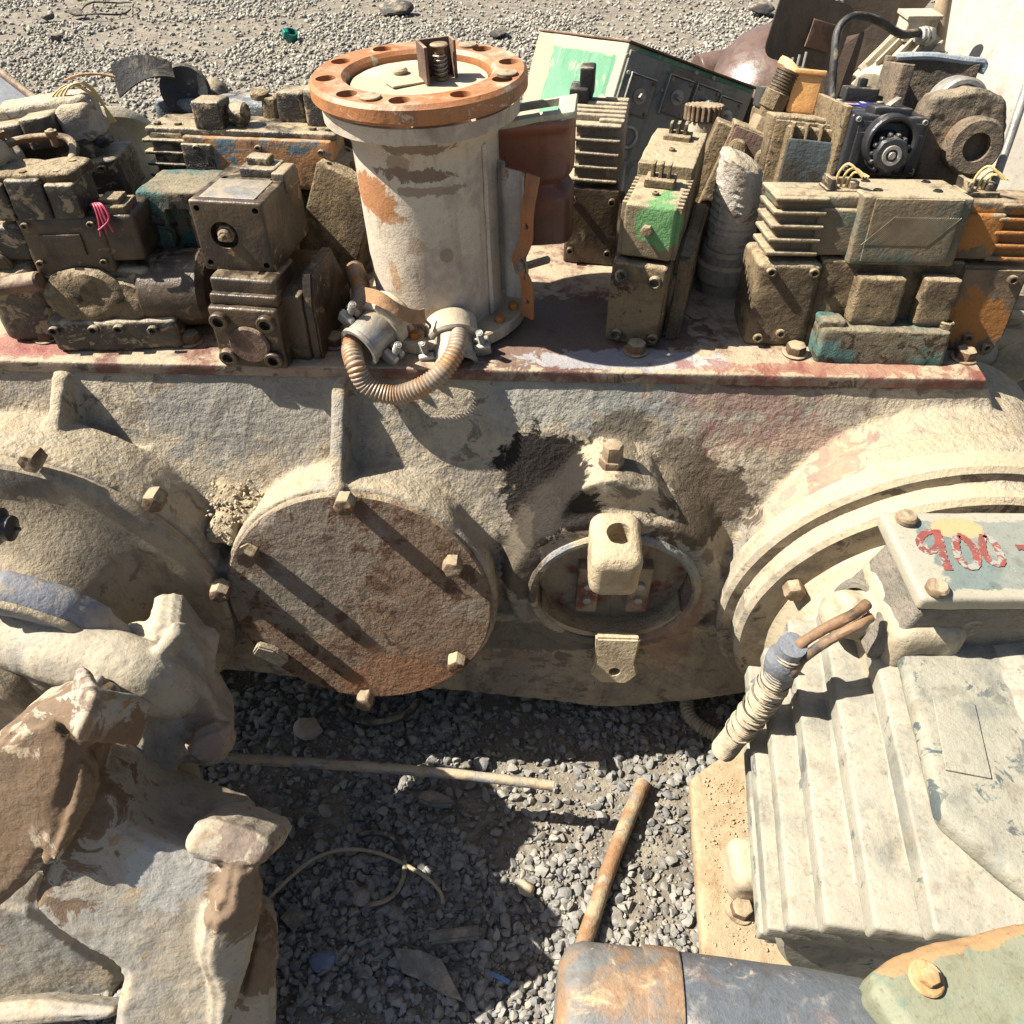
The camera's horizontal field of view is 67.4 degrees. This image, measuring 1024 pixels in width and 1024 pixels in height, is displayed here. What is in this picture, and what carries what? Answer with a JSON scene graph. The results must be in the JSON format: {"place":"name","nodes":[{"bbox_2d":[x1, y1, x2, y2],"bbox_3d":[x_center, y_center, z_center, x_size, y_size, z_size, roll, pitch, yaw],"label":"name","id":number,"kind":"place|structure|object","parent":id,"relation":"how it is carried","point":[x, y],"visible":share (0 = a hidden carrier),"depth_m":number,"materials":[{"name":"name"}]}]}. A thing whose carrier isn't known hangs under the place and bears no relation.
{"place":"outdoors","nodes":[
{"label":"outdoors","id":0,"kind":"place"},
{"bbox_2d":[72,669,744,1023],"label":"gravel","id":1,"kind":"structure","parent":0,"point":[433,852],"depth_m":1.50,"materials":[{"name":"grey gravel"}]},
{"bbox_2d":[280,902,305,929],"bbox_3d":[-0.403,0.745,1.416,0.034,0.010,0.034,31,53,27],"label":"square washer","id":2,"kind":"object","parent":1,"relation":"on","point":[293,915],"visible":1,"depth_m":1.41,"materials":[{"name":"grey metal"}]},
{"bbox_2d":[309,950,335,972],"bbox_3d":[-0.340,0.803,1.373,0.047,0.019,0.037,0,45,0],"label":"stone","id":3,"kind":"object","parent":1,"relation":"on","point":[321,960],"visible":1,"depth_m":1.37,"materials":[{"name":"stone"}]},
{"bbox_2d":[268,847,444,905],"bbox_3d":[-0.294,0.696,1.468,0.337,0.015,0.105,0,45,0],"label":"bent rod","id":4,"kind":"object","parent":1,"relation":"on","point":[371,851],"visible":0.98,"depth_m":1.48,"materials":[{"name":"metal"}]},
{"bbox_2d":[352,888,370,905],"bbox_3d":[-0.285,0.728,1.452,0.036,0.023,0.034,0,45,0],"label":"stone","id":5,"kind":"object","parent":1,"relation":"on","point":[362,896],"visible":1,"depth_m":1.45,"materials":[{"name":"grey stone"}]},
{"bbox_2d":[337,694,421,726],"bbox_3d":[-0.299,0.445,1.718,0.190,0.025,0.077,0,45,0],"label":"hose","id":6,"kind":"object","parent":1,"relation":"on","point":[348,716],"visible":1,"depth_m":1.70,"materials":[{"name":"black rubber"}]},
{"bbox_2d":[356,830,407,907],"bbox_3d":[-0.246,0.680,1.488,0.086,0.020,0.150,-14,47,-13],"label":"rubber strip","id":7,"kind":"object","parent":1,"relation":"on","point":[394,894],"visible":1,"depth_m":1.48,"materials":[{"name":"black rubber"}]},
{"bbox_2d":[393,948,462,1000],"bbox_3d":[-0.146,0.807,1.353,0.152,0.013,0.046,18,48,17],"label":"sheet scrap","id":8,"kind":"object","parent":1,"relation":"on","point":[429,969],"visible":1,"depth_m":1.35,"materials":[{"name":"grey metal"}]},
{"bbox_2d":[429,925,481,945],"bbox_3d":[-0.102,0.768,1.394,0.095,0.018,0.023,-5,45,-5],"label":"offcut","id":9,"kind":"object","parent":1,"relation":"on","point":[455,935],"visible":1,"depth_m":1.39,"materials":[{"name":"wood"}]},
{"bbox_2d":[490,971,509,984],"bbox_3d":[-0.021,0.817,1.347,0.037,0.004,0.008,18,48,17],"label":"plastic sliver","id":10,"kind":"object","parent":1,"relation":"on","point":[500,977],"visible":1,"depth_m":1.35,"materials":[{"name":"blue plastic"}]},
{"bbox_2d":[518,879,534,896],"bbox_3d":[0.026,0.716,1.461,0.032,0.024,0.029,19,48,18],"label":"stone","id":11,"kind":"object","parent":1,"relation":"on","point":[526,888],"visible":1,"depth_m":1.45,"materials":[{"name":"beige stone"}]},
{"bbox_2d":[575,778,649,942],"bbox_3d":[0.187,0.692,1.471,0.040,0.033,0.404,18,48,17],"label":"pole","id":12,"kind":"object","parent":1,"relation":"on","point":[590,923],"visible":0.66,"depth_m":1.47,"materials":[{"name":"brown metal"}]},
{"bbox_2d":[679,699,721,740],"bbox_3d":[0.431,0.465,1.684,0.172,0.030,0.065,34,54,30],"label":"conduit","id":13,"kind":"object","parent":1,"relation":"on","point":[693,720],"visible":0.66,"depth_m":1.68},
{"bbox_2d":[553,941,875,1023],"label":"blue grey tank","id":14,"kind":"object","parent":1,"relation":"on","point":[601,983],"visible":0.95,"depth_m":0.70,"materials":[{"name":"metal"}]},
{"bbox_2d":[859,924,1023,1023],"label":"green cover","id":15,"kind":"object","parent":14,"relation":"on","point":[977,978],"visible":1,"depth_m":0.67,"materials":[{"name":"green metal"}]},
{"bbox_2d":[689,747,790,965],"bbox_3d":[0.717,0.649,1.373,0.815,0.241,0.624,0,45,0],"label":"base plate","id":16,"kind":"object","parent":1,"relation":"on","point":[735,909],"visible":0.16,"depth_m":1.35,"materials":[{"name":"beige metal"}]},
{"bbox_2d":[703,777,772,953],"bbox_3d":[0.419,0.625,1.382,0.150,0.008,0.335,8,45,7],"label":"grit","id":17,"kind":"object","parent":16,"relation":"on","point":[707,883],"visible":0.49,"depth_m":1.41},
{"bbox_2d":[744,509,1023,979],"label":"electric motor","id":18,"kind":"object","parent":16,"relation":"on","point":[884,761],"visible":0.91,"depth_m":0.94,"materials":[{"name":"beige metal"}]},
{"bbox_2d":[712,599,874,761],"bbox_3d":[0.389,0.248,1.093,0.139,0.384,0.086,-15,47,-15],"label":"motor cable","id":19,"kind":"object","parent":18,"relation":"hanging from","point":[789,656],"visible":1,"depth_m":0.99,"materials":[{"name":"beige paint"}]},
{"bbox_2d":[0,0,934,1023],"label":"ground","id":20,"kind":"structure","parent":0,"point":[340,804],"depth_m":1.67,"materials":[{"name":"grey gravel"}]},
{"bbox_2d":[40,12,53,19],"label":"clod","id":21,"kind":"object","parent":20,"relation":"on","point":[47,16],"visible":1,"depth_m":6.06,"materials":[{"name":"beige stone"}]},
{"bbox_2d":[47,33,62,40],"bbox_3d":[-3.365,-3.502,5.658,0.116,0.051,0.082,0,45,0],"label":"clod","id":22,"kind":"object","parent":20,"relation":"on","point":[55,36],"visible":1,"depth_m":5.64,"materials":[{"name":"beige stone"}]},
{"bbox_2d":[69,8,82,16],"bbox_3d":[-3.474,-3.991,6.140,0.103,0.057,0.128,-34,54,-29],"label":"clod","id":23,"kind":"object","parent":20,"relation":"on","point":[76,12],"visible":0.96,"depth_m":6.12,"materials":[{"name":"beige stone"}]},
{"bbox_2d":[81,1,133,15],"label":"wire loop","id":24,"kind":"object","parent":20,"relation":"on","point":[111,14],"visible":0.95,"depth_m":6.23,"materials":[{"name":"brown metal"}]},
{"bbox_2d":[0,666,291,1023],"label":"pump casing","id":25,"kind":"object","parent":20,"relation":"on","point":[145,886],"visible":0.99,"depth_m":1.07,"materials":[{"name":"beige metal"}]},
{"bbox_2d":[281,27,297,41],"bbox_3d":[-1.624,-3.498,5.621,0.110,0.060,0.100,-15,66,-28],"label":"plastic bottle top","id":26,"kind":"object","parent":20,"relation":"on","point":[289,34],"visible":1,"depth_m":5.61,"materials":[{"name":"teal plastic"}]},
{"bbox_2d":[293,718,322,740],"bbox_3d":[-0.454,0.475,1.694,0.058,0.039,0.052,-25,50,-23],"label":"stone","id":27,"kind":"object","parent":20,"relation":"on","point":[304,729],"visible":1,"depth_m":1.68,"materials":[{"name":"grey stone"}]},
{"bbox_2d":[220,753,553,790],"bbox_3d":[-0.270,0.491,1.471,0.702,0.034,0.026,3,45,3],"label":"thin pole","id":28,"kind":"object","parent":20,"relation":"on","point":[399,769],"visible":0.84,"depth_m":1.46,"materials":[{"name":"beige wood"}]},
{"bbox_2d":[378,0,413,16],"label":"clod","id":29,"kind":"object","parent":20,"relation":"on","point":[391,8],"visible":0.98,"depth_m":6.09,"materials":[{"name":"beige stone"}]},
{"bbox_2d":[418,790,453,808],"bbox_3d":[-0.155,0.589,1.572,0.073,0.021,0.034,0,45,0],"label":"scrap lump","id":30,"kind":"object","parent":20,"relation":"on","point":[432,799],"visible":1,"depth_m":1.56,"materials":[{"name":"grey stone"}]},
{"bbox_2d":[473,755,488,771],"bbox_3d":[-0.066,0.536,1.643,0.034,0.027,0.036,14,47,14],"label":"stone","id":31,"kind":"object","parent":20,"relation":"on","point":[480,762],"visible":1,"depth_m":1.63,"materials":[{"name":"grey stone"}]},
{"bbox_2d":[489,27,505,37],"bbox_3d":[-0.108,-3.566,5.711,0.129,0.065,0.129,0,45,0],"label":"clod","id":32,"kind":"object","parent":20,"relation":"on","point":[498,32],"visible":1,"depth_m":5.67,"materials":[{"name":"beige stone"}]},
{"bbox_2d":[0,235,1023,730],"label":"gearbox","id":33,"kind":"object","parent":20,"relation":"on","point":[560,497],"visible":0.61,"depth_m":1.29,"materials":[{"name":"metal"}]},
{"bbox_2d":[0,507,20,544],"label":"black tube","id":34,"kind":"object","parent":33,"relation":"attached to","point":[10,528],"visible":1,"depth_m":1.15,"materials":[{"name":"plastic"}]},
{"bbox_2d":[0,67,35,104],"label":"steel chute","id":35,"kind":"object","parent":33,"relation":"attached to","point":[11,87],"visible":0.07,"depth_m":1.70,"materials":[{"name":"grey metal"}]},
{"bbox_2d":[0,73,145,194],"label":"directional valve","id":36,"kind":"object","parent":33,"relation":"on","point":[80,118],"visible":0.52,"depth_m":1.28,"materials":[{"name":"brown metal"}]},
{"bbox_2d":[0,128,216,350],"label":"directional valve","id":37,"kind":"object","parent":33,"relation":"on","point":[92,270],"visible":0.92,"depth_m":1.22,"materials":[{"name":"brown metal"}]},
{"bbox_2d":[0,254,14,269],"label":"rusty block","id":38,"kind":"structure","parent":37,"relation":"on","point":[6,263],"depth_m":1.21,"materials":[{"name":"metal"}]},
{"bbox_2d":[0,138,25,166],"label":"pump casing","id":39,"kind":"object","parent":37,"relation":"on","point":[7,153],"visible":0.21,"depth_m":1.17,"materials":[{"name":"beige paint"}]},
{"bbox_2d":[0,593,235,777],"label":"pump casing","id":40,"kind":"object","parent":33,"relation":"attached to","point":[162,659],"visible":0.55,"depth_m":1.15,"materials":[{"name":"beige metal"}]},
{"bbox_2d":[0,570,132,632],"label":"curved pipe flange","id":41,"kind":"object","parent":40,"relation":"attached to","point":[41,602],"visible":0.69,"depth_m":1.10,"materials":[{"name":"metal"}]},
{"bbox_2d":[100,106,157,194],"bbox_3d":[-0.790,-0.658,1.515,0.241,0.293,0.290,0,45,0],"label":"end bell","id":42,"kind":"object","parent":33,"relation":"on","point":[129,125],"visible":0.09,"depth_m":1.43,"materials":[{"name":"beige paint"}]},
{"bbox_2d":[136,169,299,248],"bbox_3d":[-0.493,-0.487,1.313,0.221,0.154,0.128,1,41,1],"label":"port block","id":43,"kind":"object","parent":33,"relation":"on","point":[168,194],"depth_m":1.26,"materials":[{"name":"teal paint"}]},
{"bbox_2d":[205,476,264,545],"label":"dirt","id":44,"kind":"structure","parent":33,"relation":"on","point":[228,491],"depth_m":1.33,"materials":[{"name":"soil"}]},
{"bbox_2d":[142,77,352,210],"bbox_3d":[-0.467,-0.655,1.418,0.369,0.257,0.226,3,39,1],"label":"directional valve","id":45,"kind":"object","parent":33,"relation":"on","point":[221,127],"visible":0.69,"depth_m":1.31,"materials":[{"name":"orange paint"}]},
{"bbox_2d":[159,63,210,112],"bbox_3d":[-0.587,-0.758,1.381,0.086,0.086,0.017,8,14,-21],"label":"rubber disc","id":46,"kind":"object","parent":45,"relation":"on","point":[189,81],"visible":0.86,"depth_m":1.37,"materials":[{"name":"black rubber"}]},
{"bbox_2d":[110,55,174,97],"bbox_3d":[-0.647,-0.768,1.350,0.100,0.057,0.030,-14,47,-14],"label":"rubber flap","id":47,"kind":"object","parent":46,"relation":"attached to","point":[130,72],"visible":0.99,"depth_m":1.34,"materials":[{"name":"grey rubber"}]},
{"bbox_2d":[188,152,349,368],"bbox_3d":[-0.385,-0.401,1.226,0.170,0.274,0.225,5,42,5],"label":"pressure valve","id":48,"kind":"object","parent":33,"relation":"on","point":[278,299],"visible":1,"depth_m":1.19,"materials":[{"name":"brown metal"}]},
{"bbox_2d":[299,145,370,288],"bbox_3d":[-0.310,-0.528,1.413,0.113,0.224,0.126,24,40,-7],"label":"bored block","id":49,"kind":"object","parent":33,"relation":"on","point":[334,214],"depth_m":1.34,"materials":[{"name":"metal"}]},
{"bbox_2d":[308,35,577,404],"bbox_3d":[-0.095,-0.469,1.212,0.405,0.464,0.394,-1,45,1],"label":"upright motor","id":50,"kind":"object","parent":33,"relation":"on","point":[465,180],"visible":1,"depth_m":1.18,"materials":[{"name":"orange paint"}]},
{"bbox_2d":[563,62,629,265],"bbox_3d":[0.157,-0.640,1.427,0.118,0.318,0.151,7,45,7],"label":"solenoid valve","id":51,"kind":"object","parent":33,"relation":"on","point":[597,174],"visible":0.88,"depth_m":1.38,"materials":[{"name":"brown metal"}]},
{"bbox_2d":[605,120,708,346],"bbox_3d":[0.264,-0.486,1.316,0.122,0.275,0.344,12,43,12],"label":"directional valve","id":52,"kind":"object","parent":33,"relation":"on","point":[662,227],"visible":1,"depth_m":1.23,"materials":[{"name":"brown metal"}]},
{"bbox_2d":[683,102,724,140],"bbox_3d":[0.404,-0.684,1.741,0.102,0.431,0.102,0,35,0],"label":"knurled fitting","id":53,"kind":"object","parent":33,"relation":"attached to","point":[700,117],"visible":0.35,"depth_m":1.60,"materials":[{"name":"beige paint"}]},
{"bbox_2d":[696,146,762,297],"bbox_3d":[0.387,-0.508,1.346,0.112,0.247,0.109,-2,45,2],"label":"wrapped hose end","id":54,"kind":"object","parent":33,"relation":"on","point":[733,216],"visible":0.96,"depth_m":1.31,"materials":[{"name":"fabric"}]},
{"bbox_2d":[692,66,798,241],"bbox_3d":[0.413,-0.644,1.449,0.123,0.363,0.122,21,35,-2],"label":"pipe fitting block","id":55,"kind":"object","parent":33,"relation":"on","point":[742,136],"depth_m":1.39,"materials":[{"name":"metal"}]},
{"bbox_2d":[749,52,831,241],"bbox_3d":[0.511,-0.644,1.447,0.127,0.384,0.311,8,31,4],"label":"solenoid valve","id":56,"kind":"object","parent":33,"relation":"on","point":[796,145],"visible":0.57,"depth_m":1.32,"materials":[{"name":"metal"}]},
{"bbox_2d":[813,78,930,178],"bbox_3d":[0.602,-0.596,1.360,0.137,0.286,0.266,4,35,1],"label":"solenoid valve","id":57,"kind":"object","parent":33,"relation":"on","point":[872,137],"visible":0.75,"depth_m":1.24,"materials":[{"name":"black metal"}]},
{"bbox_2d":[734,163,1023,365],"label":"directional valve","id":58,"kind":"object","parent":33,"relation":"on","point":[843,269],"visible":1,"depth_m":1.21,"materials":[{"name":"metal"}]},
{"bbox_2d":[876,52,1006,185],"bbox_3d":[0.734,-0.626,1.351,0.182,0.307,0.217,6,33,0],"label":"ring flange casting","id":59,"kind":"object","parent":33,"relation":"on","point":[958,103],"visible":0.62,"depth_m":1.27,"materials":[{"name":"brown metal"}]},
{"bbox_2d":[976,338,1023,382],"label":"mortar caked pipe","id":60,"kind":"object","parent":33,"relation":"attached to","point":[1008,361],"visible":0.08,"depth_m":1.55,"materials":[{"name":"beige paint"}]},
{"bbox_2d":[996,261,1023,351],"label":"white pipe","id":61,"kind":"object","parent":33,"relation":"attached to","point":[1013,332],"visible":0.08,"depth_m":1.64,"materials":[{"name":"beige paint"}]},
{"bbox_2d":[519,29,755,209],"bbox_3d":[0.255,-0.893,2.267,0.398,0.808,0.606,3,31,-26],"label":"control cabinet","id":62,"kind":"object","parent":20,"relation":"on","point":[658,88],"visible":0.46,"depth_m":1.92,"materials":[{"name":"metal"}]},
{"bbox_2d":[748,1,774,14],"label":"clod","id":63,"kind":"object","parent":20,"relation":"on","point":[762,7],"visible":1,"depth_m":6.11,"materials":[{"name":"beige stone"}]},
{"bbox_2d":[714,22,824,123],"bbox_3d":[0.730,-1.165,2.149,0.331,0.335,0.362,18,48,17],"label":"steel drum","id":64,"kind":"object","parent":20,"relation":"on","point":[744,57],"visible":0.24,"depth_m":2.04,"materials":[{"name":"brown metal"}]},
{"bbox_2d":[692,49,725,70],"bbox_3d":[0.680,-1.421,2.468,0.190,0.132,0.116,-10,46,-10],"label":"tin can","id":65,"kind":"object","parent":64,"relation":"on","point":[708,60],"visible":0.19,"depth_m":2.41,"materials":[{"name":"brown metal"}]},
{"bbox_2d":[765,0,930,98],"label":"metal panel","id":66,"kind":"object","parent":64,"relation":"on","point":[800,27],"visible":0.38,"depth_m":1.93,"materials":[{"name":"brown metal"}]},
{"bbox_2d":[945,0,1023,391],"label":"white hopper","id":67,"kind":"object","parent":20,"relation":"on","point":[991,32],"visible":0.02,"depth_m":1.74,"materials":[{"name":"paint"}]},
{"bbox_2d":[851,8,947,86],"bbox_3d":[0.893,-1.020,1.767,0.199,0.218,0.156,-29,52,-26],"label":"finned motor","id":68,"kind":"object","parent":67,"relation":"on","point":[926,21],"visible":0.45,"depth_m":1.72,"materials":[{"name":"beige paint"}]},
{"bbox_2d":[828,11,921,98],"bbox_3d":[0.715,-0.911,1.618,0.130,0.219,0.440,27,51,25],"label":"power cable","id":69,"kind":"object","parent":68,"relation":"attached to","point":[885,25],"visible":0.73,"depth_m":1.60,"materials":[{"name":"black rubber"}]},
{"bbox_2d":[934,0,951,46],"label":"leaning pole","id":70,"kind":"object","parent":68,"relation":"on","point":[943,7],"visible":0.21,"depth_m":1.72,"materials":[{"name":"beige wood"}]},
{"bbox_2d":[990,84,1023,187],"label":"thin rod","id":71,"kind":"object","parent":67,"relation":"on","point":[1014,124],"visible":0.75,"depth_m":1.38,"materials":[{"name":"grey metal"}]},
{"bbox_2d":[0,0,934,119],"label":"gravel","id":72,"kind":"structure","parent":0,"point":[424,27],"depth_m":5.77,"materials":[{"name":"grey gravel"}]}
]}

